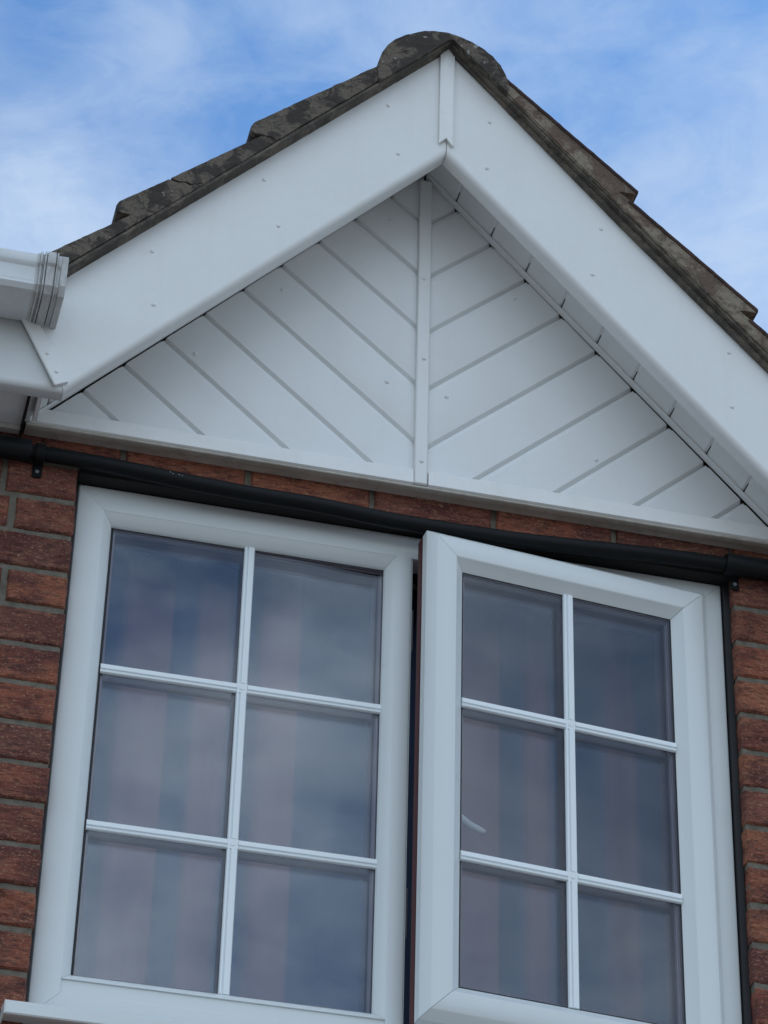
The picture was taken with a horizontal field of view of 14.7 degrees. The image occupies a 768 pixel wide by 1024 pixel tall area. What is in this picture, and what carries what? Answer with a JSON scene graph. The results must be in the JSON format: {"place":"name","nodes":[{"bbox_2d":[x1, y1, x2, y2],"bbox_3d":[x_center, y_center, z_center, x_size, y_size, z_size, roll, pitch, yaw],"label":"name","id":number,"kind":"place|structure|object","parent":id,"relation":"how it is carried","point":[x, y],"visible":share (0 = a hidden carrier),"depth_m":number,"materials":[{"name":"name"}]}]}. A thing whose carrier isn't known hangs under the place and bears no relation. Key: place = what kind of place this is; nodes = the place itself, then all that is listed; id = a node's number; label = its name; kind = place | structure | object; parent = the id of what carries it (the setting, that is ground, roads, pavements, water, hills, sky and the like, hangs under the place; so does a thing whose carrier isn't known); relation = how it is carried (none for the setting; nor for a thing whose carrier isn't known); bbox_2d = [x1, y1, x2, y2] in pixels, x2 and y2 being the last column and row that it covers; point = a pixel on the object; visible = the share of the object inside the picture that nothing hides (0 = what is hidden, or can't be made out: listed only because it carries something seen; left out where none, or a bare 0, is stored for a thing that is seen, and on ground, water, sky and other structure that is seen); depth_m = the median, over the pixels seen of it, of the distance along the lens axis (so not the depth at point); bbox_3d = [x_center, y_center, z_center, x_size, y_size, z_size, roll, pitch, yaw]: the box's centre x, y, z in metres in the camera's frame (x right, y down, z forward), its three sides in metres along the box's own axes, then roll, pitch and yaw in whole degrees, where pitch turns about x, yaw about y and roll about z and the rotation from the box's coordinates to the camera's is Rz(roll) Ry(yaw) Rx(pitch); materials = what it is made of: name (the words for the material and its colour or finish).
{"place":"outdoors","nodes":[
{"label":"outdoors","id":0,"kind":"place"},
{"bbox_2d":[0,31,767,1023],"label":"brick house","id":1,"kind":"structure","parent":0,"point":[436,275],"depth_m":5.30,"materials":[{"name":"brown brick"}]},
{"bbox_2d":[0,248,68,328],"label":"gutter","id":2,"kind":"object","parent":1,"relation":"attached to","point":[32,286],"visible":1,"depth_m":5.04,"materials":[{"name":"plastic"}]},
{"bbox_2d":[76,550,371,1010],"bbox_3d":[-0.314,0.612,5.034,0.633,1.250,0.031,9,-36,-11],"label":"curtain","id":3,"kind":"object","parent":1,"relation":"hanging from","point":[150,916],"visible":0.62,"depth_m":5.14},
{"bbox_2d":[0,485,741,1023],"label":"window","id":4,"kind":"structure","parent":1,"relation":"in","point":[697,896],"depth_m":5.06,"materials":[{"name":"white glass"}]},
{"bbox_2d":[0,434,767,590],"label":"black pipe","id":5,"kind":"object","parent":1,"relation":"attached to","point":[734,567],"visible":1,"depth_m":5.26,"materials":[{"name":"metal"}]},
{"bbox_2d":[403,598,666,1023],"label":"curtain","id":6,"kind":"object","parent":1,"relation":"hanging from","point":[510,937],"visible":0.45,"depth_m":5.27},
{"bbox_2d":[0,0,767,332],"label":"sky","id":7,"kind":"structure","parent":0,"point":[103,103],"materials":[{"name":"blue"}]}
]}

